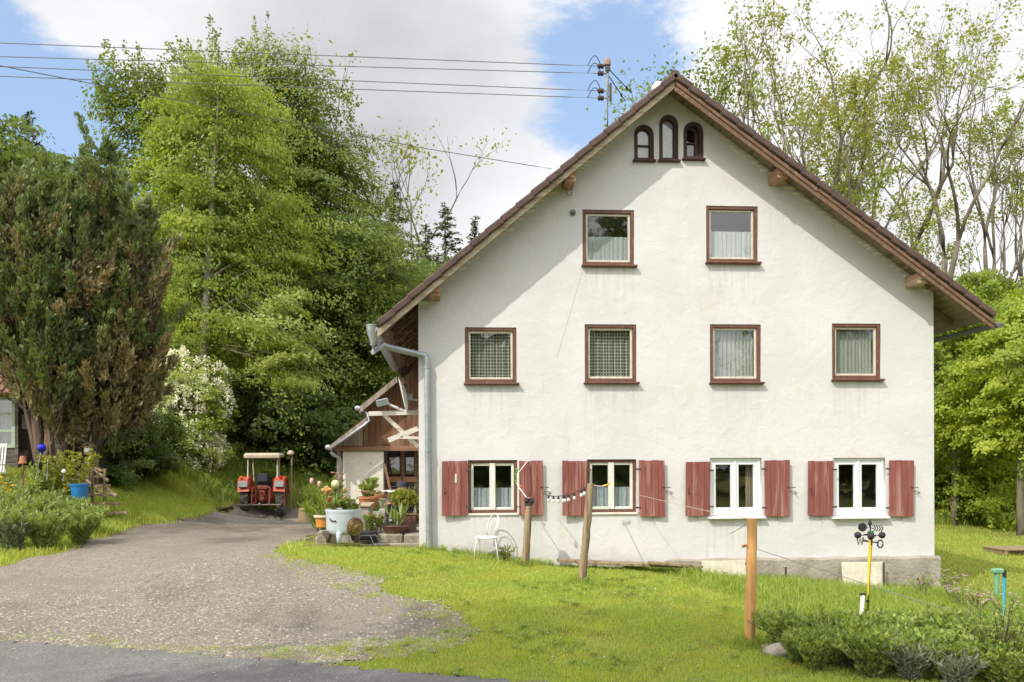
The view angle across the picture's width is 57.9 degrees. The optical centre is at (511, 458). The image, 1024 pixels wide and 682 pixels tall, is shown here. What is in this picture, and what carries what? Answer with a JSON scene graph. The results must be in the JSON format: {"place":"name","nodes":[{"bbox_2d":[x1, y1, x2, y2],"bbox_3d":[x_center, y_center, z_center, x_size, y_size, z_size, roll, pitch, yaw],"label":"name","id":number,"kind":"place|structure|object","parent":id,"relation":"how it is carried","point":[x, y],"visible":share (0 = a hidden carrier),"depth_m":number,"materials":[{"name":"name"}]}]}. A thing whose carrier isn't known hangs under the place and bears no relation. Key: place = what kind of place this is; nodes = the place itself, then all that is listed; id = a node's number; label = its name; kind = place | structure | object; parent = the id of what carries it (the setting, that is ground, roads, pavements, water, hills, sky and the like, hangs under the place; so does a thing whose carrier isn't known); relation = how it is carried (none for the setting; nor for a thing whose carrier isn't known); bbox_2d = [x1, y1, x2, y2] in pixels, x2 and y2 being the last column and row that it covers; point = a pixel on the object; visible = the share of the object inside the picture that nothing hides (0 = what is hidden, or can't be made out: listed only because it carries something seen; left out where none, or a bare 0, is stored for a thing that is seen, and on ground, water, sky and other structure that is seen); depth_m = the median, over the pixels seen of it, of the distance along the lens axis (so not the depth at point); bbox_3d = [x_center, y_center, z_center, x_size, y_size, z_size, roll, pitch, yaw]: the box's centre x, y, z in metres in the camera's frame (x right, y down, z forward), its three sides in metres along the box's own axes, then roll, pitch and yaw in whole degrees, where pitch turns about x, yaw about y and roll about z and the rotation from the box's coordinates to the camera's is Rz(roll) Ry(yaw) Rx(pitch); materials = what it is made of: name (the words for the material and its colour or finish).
{"place":"outdoors","nodes":[
{"label":"outdoors","id":0,"kind":"place"},
{"bbox_2d":[0,503,480,666],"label":"driveway","id":1,"kind":"structure","parent":0,"point":[238,530],"depth_m":13.36,"materials":[{"name":"grey gravel"}]},
{"bbox_2d":[0,640,549,681],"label":"road","id":2,"kind":"structure","parent":0,"point":[60,663],"depth_m":9.74,"materials":[{"name":"grey asphalt"}]},
{"bbox_2d":[389,480,418,512],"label":"potted shrub","id":3,"kind":"object","parent":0,"point":[407,496],"visible":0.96,"depth_m":18.14,"materials":[{"name":"green plant"}]},
{"bbox_2d":[0,444,1023,681],"bbox_3d":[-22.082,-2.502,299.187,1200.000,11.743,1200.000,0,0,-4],"label":"ground","id":4,"kind":"structure","parent":0,"point":[311,540],"depth_m":12.21,"materials":[{"name":"green plant"}]},
{"bbox_2d":[0,505,31,549],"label":"bed plant","id":5,"kind":"object","parent":4,"relation":"on","point":[13,514],"visible":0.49,"depth_m":17.55,"materials":[{"name":"green plant"}]},
{"bbox_2d":[0,513,38,551],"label":"silvery plant","id":6,"kind":"object","parent":4,"relation":"on","point":[9,538],"visible":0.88,"depth_m":17.51,"materials":[{"name":"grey plant"}]},
{"bbox_2d":[0,494,62,537],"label":"bed plant","id":7,"kind":"object","parent":4,"relation":"on","point":[40,504],"visible":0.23,"depth_m":18.96,"materials":[{"name":"green plant"}]},
{"bbox_2d":[24,461,57,495],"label":"rose bush","id":8,"kind":"object","parent":4,"relation":"on","point":[40,479],"visible":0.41,"depth_m":21.90,"materials":[{"name":"green plant"}]},
{"bbox_2d":[0,113,89,210],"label":"forest tree","id":9,"kind":"object","parent":4,"relation":"on","point":[10,152],"visible":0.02,"depth_m":37.80,"materials":[{"name":"green plant"}]},
{"bbox_2d":[18,505,77,548],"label":"bed plant","id":10,"kind":"object","parent":4,"relation":"on","point":[46,530],"visible":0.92,"depth_m":17.83,"materials":[{"name":"green plant"}]},
{"bbox_2d":[0,149,121,489],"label":"thuja tree","id":11,"kind":"object","parent":4,"relation":"on","point":[39,326],"visible":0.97,"depth_m":22.41,"materials":[{"name":"green plant"}]},
{"bbox_2d":[0,370,126,484],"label":"garden hut","id":12,"kind":"object","parent":4,"relation":"on","point":[14,434],"visible":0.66,"depth_m":26.01,"materials":[{"name":"green paint"}]},
{"bbox_2d":[0,396,16,447],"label":"window","id":13,"kind":"structure","parent":12,"relation":"in","point":[7,408],"depth_m":26.00,"materials":[{"name":"green paint"}]},
{"bbox_2d":[20,403,34,467],"bbox_3d":[-13.548,-0.518,26.224,0.812,2.454,0.050,0,0,-4],"label":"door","id":14,"kind":"structure","parent":12,"relation":"in","point":[25,446],"depth_m":26.18,"materials":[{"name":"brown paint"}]},
{"bbox_2d":[47,496,89,533],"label":"bed plant","id":15,"kind":"object","parent":4,"relation":"on","point":[69,503],"visible":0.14,"depth_m":19.80,"materials":[{"name":"green plant"}]},
{"bbox_2d":[36,448,102,496],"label":"rose bush","id":16,"kind":"object","parent":4,"relation":"on","point":[69,475],"visible":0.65,"depth_m":22.08,"materials":[{"name":"green plant"}]},
{"bbox_2d":[62,505,105,544],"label":"bed plant","id":17,"kind":"object","parent":4,"relation":"on","point":[80,531],"visible":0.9,"depth_m":18.65,"materials":[{"name":"green plant"}]},
{"bbox_2d":[75,455,126,514],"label":"garden steps","id":18,"kind":"structure","parent":4,"relation":"on","point":[98,475],"depth_m":23.13,"materials":[{"name":"brown wood"}]},
{"bbox_2d":[14,111,192,472],"bbox_3d":[-10.738,-4.300,23.930,4.372,9.456,4.298,0,0,-4],"label":"thuja tree","id":19,"kind":"object","parent":4,"relation":"on","point":[130,373],"visible":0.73,"depth_m":23.55,"materials":[{"name":"green plant"}]},
{"bbox_2d":[73,417,171,491],"bbox_3d":[-12.115,0.020,28.019,3.643,3.246,4.012,0,0,-45],"label":"understory bush","id":20,"kind":"object","parent":4,"relation":"on","point":[123,470],"visible":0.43,"depth_m":27.32,"materials":[{"name":"green plant"}]},
{"bbox_2d":[72,14,240,245],"bbox_3d":[-14.017,-9.088,36.848,6.574,17.150,3.565,0,0,-4],"label":"slender tree","id":21,"kind":"object","parent":4,"relation":"on","point":[108,98],"visible":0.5,"depth_m":36.68,"materials":[{"name":"green plant"}]},
{"bbox_2d":[129,409,201,480],"bbox_3d":[-12.326,-0.021,30.253,4.223,3.417,3.835,0,0,11],"label":"understory bush","id":22,"kind":"object","parent":4,"relation":"on","point":[172,423],"visible":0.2,"depth_m":30.02,"materials":[{"name":"green plant"}]},
{"bbox_2d":[0,457,331,566],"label":"bank grass","id":23,"kind":"structure","parent":4,"relation":"on","point":[166,498],"depth_m":25.41,"materials":[{"name":"green plant"}]},
{"bbox_2d":[151,345,243,472],"bbox_3d":[-11.988,-1.561,33.909,4.186,5.177,3.914,0,0,-4],"label":"lilac bush","id":24,"kind":"object","parent":4,"relation":"on","point":[195,392],"visible":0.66,"depth_m":33.19,"materials":[{"name":"white plant"}]},
{"bbox_2d":[118,40,370,455],"bbox_3d":[-11.197,-7.968,36.382,11.376,16.801,7.166,0,0,18],"label":"linden tree","id":25,"kind":"object","parent":4,"relation":"on","point":[215,282],"visible":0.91,"depth_m":35.32,"materials":[{"name":"green plant"}]},
{"bbox_2d":[172,434,342,510],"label":"wood edge grass","id":26,"kind":"structure","parent":4,"relation":"on","point":[231,472],"depth_m":35.26,"materials":[{"name":"green plant"}]},
{"bbox_2d":[237,453,289,514],"bbox_3d":[-9.020,0.920,33.931,1.651,2.243,3.039,0,0,-6],"label":"tractor","id":27,"kind":"object","parent":4,"relation":"on","point":[268,486],"visible":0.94,"depth_m":33.04,"materials":[{"name":"metal"}]},
{"bbox_2d":[212,366,321,470],"bbox_3d":[-10.761,-1.540,40.161,6.757,5.468,6.135,0,0,17],"label":"understory bush","id":28,"kind":"object","parent":4,"relation":"on","point":[256,394],"visible":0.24,"depth_m":38.22,"materials":[{"name":"green plant"}]},
{"bbox_2d":[0,542,534,667],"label":"edge tufts","id":29,"kind":"object","parent":4,"relation":"on","point":[386,658],"visible":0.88,"depth_m":10.86,"materials":[{"name":"green plant"}]},
{"bbox_2d":[220,386,356,467],"bbox_3d":[-9.453,-0.565,38.431,6.335,5.126,5.752,0,0,-7],"label":"understory bush","id":30,"kind":"object","parent":4,"relation":"on","point":[317,418],"visible":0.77,"depth_m":36.99,"materials":[{"name":"green plant"}]},
{"bbox_2d":[169,11,442,485],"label":"beech tree","id":31,"kind":"object","parent":4,"relation":"on","point":[365,296],"visible":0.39,"depth_m":40.70,"materials":[{"name":"green plant"}]},
{"bbox_2d":[279,389,387,474],"bbox_3d":[-7.303,-0.474,39.530,6.335,5.126,5.752,0,0,-3],"label":"understory bush","id":32,"kind":"object","parent":4,"relation":"on","point":[351,419],"visible":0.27,"depth_m":37.82,"materials":[{"name":"green plant"}]},
{"bbox_2d":[325,508,362,542],"bbox_3d":[-3.027,1.208,16.708,0.694,0.599,0.691,0,0,-4],"label":"washing boiler","id":33,"kind":"object","parent":4,"relation":"on","point":[340,523],"visible":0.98,"depth_m":16.45,"materials":[{"name":"white metal"}]},
{"bbox_2d":[315,502,418,546],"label":"terrace","id":34,"kind":"structure","parent":4,"relation":"on","point":[408,539],"depth_m":17.62,"materials":[{"name":"concrete"}]},
{"bbox_2d":[296,494,340,531],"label":"perennial plant","id":35,"kind":"object","parent":34,"relation":"on","point":[319,510],"visible":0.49,"depth_m":17.86,"materials":[{"name":"green plant"}]},
{"bbox_2d":[325,358,418,504],"bbox_3d":[-3.633,-0.303,26.649,2.441,4.822,8.311,0,0,-4],"label":"barn annex","id":36,"kind":"object","parent":4,"relation":"on","point":[390,465],"visible":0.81,"depth_m":23.15,"materials":[{"name":"brown paint"}]},
{"bbox_2d":[254,23,516,304],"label":"budding tree","id":37,"kind":"object","parent":4,"relation":"on","point":[409,163],"visible":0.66,"depth_m":42.41,"materials":[{"name":"green plant"}]},
{"bbox_2d":[382,182,423,263],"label":"spruce tree","id":38,"kind":"object","parent":4,"relation":"on","point":[395,196],"visible":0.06,"depth_m":53.62,"materials":[{"name":"green plant"}]},
{"bbox_2d":[421,202,463,266],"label":"spruce tree","id":39,"kind":"object","parent":4,"relation":"on","point":[444,227],"visible":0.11,"depth_m":57.71,"materials":[{"name":"green plant"}]},
{"bbox_2d":[522,497,533,562],"bbox_3d":[0.269,1.307,15.807,0.225,1.301,0.166,0,0,-4],"label":"wooden post","id":40,"kind":"object","parent":4,"relation":"on","point":[529,502],"visible":0.94,"depth_m":15.76,"materials":[{"name":"brown wood"}]},
{"bbox_2d":[578,483,593,580],"bbox_3d":[1.115,1.188,14.021,0.277,1.628,0.134,0,0,-4],"label":"wooden post","id":41,"kind":"object","parent":4,"relation":"on","point":[583,565],"visible":0.89,"depth_m":13.97,"materials":[{"name":"brown wood"}]},
{"bbox_2d":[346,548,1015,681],"bbox_3d":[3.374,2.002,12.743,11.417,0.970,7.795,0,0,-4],"label":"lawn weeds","id":42,"kind":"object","parent":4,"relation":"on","point":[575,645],"visible":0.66,"depth_m":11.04,"materials":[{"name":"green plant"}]},
{"bbox_2d":[366,70,1003,587],"bbox_3d":[2.590,-1.970,23.826,11.336,9.628,15.460,0,0,-4],"label":"farmhouse","id":43,"kind":"object","parent":4,"relation":"on","point":[674,288],"visible":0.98,"depth_m":16.77,"materials":[{"name":"white paint"}]},
{"bbox_2d":[0,65,551,168],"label":"cable","id":44,"kind":"object","parent":43,"relation":"attached to","point":[259,116],"visible":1,"depth_m":15.55,"materials":[{"name":"grey metal"}]},
{"bbox_2d":[369,410,418,447],"bbox_3d":[-2.605,-0.655,20.459,1.120,0.835,0.180,0,0,-4],"label":"timber bracket","id":45,"kind":"object","parent":43,"relation":"attached to","point":[402,434],"visible":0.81,"depth_m":20.42,"materials":[{"name":"white wood"}]},
{"bbox_2d":[464,327,519,384],"bbox_3d":[-0.371,-1.823,16.562,0.992,1.038,0.288,0,0,-4],"label":"window","id":46,"kind":"structure","parent":43,"relation":"in","point":[473,380],"depth_m":16.57,"materials":[{"name":"red paint"}]},
{"bbox_2d":[468,460,517,515],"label":"window","id":47,"kind":"structure","parent":43,"relation":"in","point":[482,501],"depth_m":16.58,"materials":[{"name":"red paint"}]},
{"bbox_2d":[587,56,631,126],"bbox_3d":[2.509,-7.742,21.864,0.510,3.096,3.428,0,0,21],"label":"roof mast","id":48,"kind":"object","parent":43,"relation":"attached to","point":[606,65],"visible":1,"depth_m":20.37,"materials":[{"name":"metal"}]},
{"bbox_2d":[0,76,588,97],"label":"power line","id":49,"kind":"object","parent":48,"relation":"attached to","point":[287,86],"visible":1,"depth_m":19.01,"materials":[{"name":"grey metal"}]},
{"bbox_2d":[0,66,596,90],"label":"power line","id":50,"kind":"object","parent":48,"relation":"attached to","point":[290,78],"visible":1,"depth_m":19.03,"materials":[{"name":"grey metal"}]},
{"bbox_2d":[0,56,597,73],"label":"power line","id":51,"kind":"object","parent":48,"relation":"attached to","point":[286,64],"visible":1,"depth_m":19.01,"materials":[{"name":"grey metal"}]},
{"bbox_2d":[3,43,597,66],"bbox_3d":[-13.464,-7.870,17.179,31.428,1.440,0.015,0,0,-12],"label":"power line","id":52,"kind":"object","parent":48,"relation":"attached to","point":[287,54],"visible":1,"depth_m":19.00,"materials":[{"name":"grey metal"}]},
{"bbox_2d":[581,210,637,267],"bbox_3d":[1.744,-3.959,16.710,1.009,1.047,0.272,0,0,-4],"label":"window","id":53,"kind":"structure","parent":43,"relation":"in","point":[598,252],"depth_m":16.74,"materials":[{"name":"red paint"}]},
{"bbox_2d":[584,324,639,384],"bbox_3d":[1.785,-1.875,16.721,1.009,1.088,0.288,0,0,-4],"label":"window","id":54,"kind":"structure","parent":43,"relation":"in","point":[631,380],"depth_m":16.75,"materials":[{"name":"red paint"}]},
{"bbox_2d":[587,459,636,514],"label":"window","id":55,"kind":"structure","parent":43,"relation":"in","point":[610,500],"depth_m":16.74,"materials":[{"name":"red paint"}]},
{"bbox_2d":[632,125,656,162],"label":"arched window","id":56,"kind":"structure","parent":43,"relation":"in","point":[643,137],"depth_m":16.75,"materials":[{"name":"brown paint"}]},
{"bbox_2d":[658,115,680,162],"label":"arched window","id":57,"kind":"structure","parent":43,"relation":"in","point":[667,126],"depth_m":16.79,"materials":[{"name":"brown paint"}]},
{"bbox_2d":[682,122,705,160],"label":"arched window","id":58,"kind":"structure","parent":43,"relation":"in","point":[697,143],"depth_m":16.80,"materials":[{"name":"brown paint"}]},
{"bbox_2d":[705,206,761,264],"bbox_3d":[4.012,-4.062,16.878,1.028,1.071,0.273,0,0,-4],"label":"window","id":59,"kind":"structure","parent":43,"relation":"in","point":[722,248],"depth_m":16.92,"materials":[{"name":"red paint"}]},
{"bbox_2d":[707,458,765,518],"bbox_3d":[4.069,0.545,16.911,1.059,1.118,0.344,0,0,-4],"label":"window","id":60,"kind":"structure","parent":43,"relation":"in","point":[752,507],"depth_m":16.91,"materials":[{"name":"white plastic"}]},
{"bbox_2d":[709,324,764,384],"bbox_3d":[4.073,-1.895,16.900,1.014,1.099,0.308,0,0,-4],"label":"window","id":61,"kind":"structure","parent":43,"relation":"in","point":[731,345],"depth_m":17.00,"materials":[{"name":"red paint"}]},
{"bbox_2d":[831,324,884,381],"bbox_3d":[6.338,-1.949,17.067,0.990,1.067,0.309,0,0,-4],"label":"window","id":62,"kind":"structure","parent":43,"relation":"in","point":[851,343],"depth_m":17.17,"materials":[{"name":"red paint"}]},
{"bbox_2d":[831,458,890,518],"bbox_3d":[6.388,0.550,17.028,1.078,1.129,0.236,0,0,-4],"label":"window","id":63,"kind":"structure","parent":43,"relation":"in","point":[857,509],"depth_m":17.07,"materials":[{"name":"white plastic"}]},
{"bbox_2d":[417,541,1018,650],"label":"long tufts","id":64,"kind":"object","parent":4,"relation":"on","point":[738,639],"visible":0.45,"depth_m":15.90,"materials":[{"name":"green plant"}]},
{"bbox_2d":[701,560,745,575],"bbox_3d":[3.810,2.042,16.625,0.803,0.417,0.094,0,0,-4],"label":"leaning board","id":65,"kind":"object","parent":4,"relation":"on","point":[731,565],"visible":0.47,"depth_m":16.63,"materials":[{"name":"beige paint"}]},
{"bbox_2d":[744,518,756,643],"bbox_3d":[2.848,1.526,11.040,0.160,1.622,0.139,0,0,-4],"label":"wooden post","id":66,"kind":"object","parent":4,"relation":"on","point":[751,582],"visible":0.89,"depth_m":10.99,"materials":[{"name":"brown wood"}]},
{"bbox_2d":[586,26,916,181],"bbox_3d":[9.306,-7.861,39.050,13.548,19.990,9.223,0,0,-27],"label":"leafy ash","id":67,"kind":"object","parent":4,"relation":"on","point":[717,81],"visible":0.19,"depth_m":37.09,"materials":[{"name":"green plant"}]},
{"bbox_2d":[747,604,820,643],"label":"hedge shrub","id":68,"kind":"object","parent":4,"relation":"on","point":[773,626],"visible":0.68,"depth_m":10.82,"materials":[{"name":"green plant"}]},
{"bbox_2d":[775,627,804,663],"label":"bed plant","id":69,"kind":"object","parent":4,"relation":"on","point":[794,656],"visible":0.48,"depth_m":10.12,"materials":[{"name":"green plant"}]},
{"bbox_2d":[695,0,922,207],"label":"ash tree","id":70,"kind":"object","parent":4,"relation":"on","point":[816,163],"visible":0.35,"depth_m":34.05,"materials":[{"name":"green plant"}]},
{"bbox_2d":[785,623,846,672],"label":"hedge shrub","id":71,"kind":"object","parent":4,"relation":"on","point":[813,651],"visible":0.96,"depth_m":9.69,"materials":[{"name":"green plant"}]},
{"bbox_2d":[809,627,852,667],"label":"hedge shrub","id":72,"kind":"object","parent":4,"relation":"on","point":[836,661],"visible":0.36,"depth_m":9.96,"materials":[{"name":"green plant"}]},
{"bbox_2d":[806,602,886,628],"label":"hedge shrub","id":73,"kind":"object","parent":4,"relation":"on","point":[833,615],"visible":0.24,"depth_m":10.46,"materials":[{"name":"green plant"}]},
{"bbox_2d":[841,562,882,587],"bbox_3d":[6.372,2.120,16.814,0.765,0.476,0.103,0,0,-4],"label":"leaning board","id":74,"kind":"object","parent":4,"relation":"on","point":[855,570],"visible":0.57,"depth_m":16.81,"materials":[{"name":"beige paint"}]},
{"bbox_2d":[827,615,900,665],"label":"hedge shrub","id":75,"kind":"object","parent":4,"relation":"on","point":[850,630],"visible":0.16,"depth_m":9.79,"materials":[{"name":"green plant"}]},
{"bbox_2d":[709,0,1023,250],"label":"ash tree","id":76,"kind":"object","parent":4,"relation":"on","point":[849,176],"visible":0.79,"depth_m":32.85,"materials":[{"name":"green plant"}]},
{"bbox_2d":[854,520,885,617],"bbox_3d":[4.239,1.509,10.944,0.363,1.597,0.262,0,0,-42],"label":"weather vane","id":77,"kind":"object","parent":4,"relation":"on","point":[863,527],"visible":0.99,"depth_m":10.93,"materials":[{"name":"yellow plastic"}]},
{"bbox_2d":[829,625,917,678],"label":"hedge shrub","id":78,"kind":"object","parent":4,"relation":"on","point":[871,659],"visible":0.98,"depth_m":9.40,"materials":[{"name":"green plant"}]},
{"bbox_2d":[842,609,923,630],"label":"hedge shrub","id":79,"kind":"object","parent":4,"relation":"on","point":[900,619],"visible":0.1,"depth_m":10.28,"materials":[{"name":"green plant"}]},
{"bbox_2d":[766,1,1023,251],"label":"ash tree","id":80,"kind":"object","parent":4,"relation":"on","point":[943,177],"visible":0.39,"depth_m":37.52,"materials":[{"name":"green plant"}]},
{"bbox_2d":[881,635,942,681],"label":"silvery plant","id":81,"kind":"object","parent":4,"relation":"on","point":[911,667],"visible":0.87,"depth_m":9.24,"materials":[{"name":"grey plant"}]},
{"bbox_2d":[839,2,1023,443],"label":"ash tree","id":82,"kind":"object","parent":4,"relation":"on","point":[953,257],"visible":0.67,"depth_m":34.74,"materials":[{"name":"green plant"}]},
{"bbox_2d":[898,625,990,681],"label":"hedge shrub","id":83,"kind":"object","parent":4,"relation":"on","point":[932,671],"visible":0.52,"depth_m":9.29,"materials":[{"name":"green plant"}]},
{"bbox_2d":[871,104,1023,295],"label":"ash tree","id":84,"kind":"object","parent":4,"relation":"on","point":[1016,175],"visible":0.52,"depth_m":41.74,"materials":[{"name":"green plant"}]},
{"bbox_2d":[914,602,998,630],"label":"hedge shrub","id":85,"kind":"object","parent":4,"relation":"on","point":[934,617],"visible":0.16,"depth_m":10.14,"materials":[{"name":"green plant"}]},
{"bbox_2d":[927,645,989,681],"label":"silvery plant","id":86,"kind":"object","parent":4,"relation":"on","point":[956,671],"visible":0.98,"depth_m":8.90,"materials":[{"name":"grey plant"}]},
{"bbox_2d":[934,449,1004,521],"bbox_3d":[16.274,1.299,35.425,4.974,3.321,3.588,0,0,37],"label":"bright bush","id":87,"kind":"object","parent":4,"relation":"on","point":[965,489],"visible":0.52,"depth_m":34.33,"materials":[{"name":"green plant"}]},
{"bbox_2d":[916,2,1023,455],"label":"ash tree","id":88,"kind":"object","parent":4,"relation":"on","point":[986,120],"visible":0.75,"depth_m":38.39,"materials":[{"name":"green plant"}]},
{"bbox_2d":[934,289,1023,535],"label":"young maple","id":89,"kind":"object","parent":4,"relation":"on","point":[1010,393],"visible":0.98,"depth_m":31.18,"materials":[{"name":"green plant"}]},
{"bbox_2d":[934,280,1023,525],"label":"young maple","id":90,"kind":"object","parent":4,"relation":"on","point":[947,360],"visible":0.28,"depth_m":33.49,"materials":[{"name":"green plant"}]},
{"bbox_2d":[934,267,1023,459],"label":"young maple","id":91,"kind":"object","parent":4,"relation":"on","point":[988,286],"visible":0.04,"depth_m":37.10,"materials":[{"name":"green plant"}]},
{"bbox_2d":[944,447,1016,531],"bbox_3d":[18.786,1.155,34.515,6.080,4.060,4.386,0,0,-34],"label":"bright bush","id":92,"kind":"object","parent":4,"relation":"on","point":[999,503],"visible":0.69,"depth_m":33.23,"materials":[{"name":"green plant"}]},
{"bbox_2d":[947,618,1019,676],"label":"hedge shrub","id":93,"kind":"object","parent":4,"relation":"on","point":[960,625],"visible":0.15,"depth_m":9.53,"materials":[{"name":"green plant"}]},
{"bbox_2d":[955,634,1023,681],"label":"hedge shrub","id":94,"kind":"object","parent":4,"relation":"on","point":[1004,666],"visible":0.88,"depth_m":9.10,"materials":[{"name":"green plant"}]},
{"bbox_2d":[956,592,1023,652],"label":"bare shrub","id":95,"kind":"object","parent":4,"relation":"on","point":[1012,603],"visible":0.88,"depth_m":9.21,"materials":[{"name":"green plant"}]},
{"bbox_2d":[991,568,1006,615],"bbox_3d":[5.603,1.793,10.640,0.165,1.060,0.080,0,0,-4],"label":"rain gauge","id":96,"kind":"object","parent":4,"relation":"on","point":[997,572],"visible":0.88,"depth_m":10.62,"materials":[{"name":"teal plastic"}]},
{"bbox_2d":[982,546,1023,554],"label":"wooden pallet","id":97,"kind":"object","parent":4,"relation":"on","point":[1004,550],"visible":0.99,"depth_m":24.94,"materials":[{"name":"brown wood"}]},
{"bbox_2d":[0,0,1023,282],"label":"sky","id":98,"kind":"structure","parent":0,"point":[550,131],"materials":[{"name":"white"}]},
{"bbox_2d":[643,565,1023,619],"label":"meadow grass","id":99,"kind":"structure","parent":0,"point":[823,592],"depth_m":14.69,"materials":[{"name":"green plant"}]},
{"bbox_2d":[934,507,993,525],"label":"wood edge grass","id":100,"kind":"structure","parent":0,"point":[939,519],"depth_m":34.48,"materials":[{"name":"green plant"}]},
{"bbox_2d":[934,523,1023,592],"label":"side lawn grass","id":101,"kind":"structure","parent":0,"point":[968,539],"depth_m":24.17,"materials":[{"name":"green plant"}]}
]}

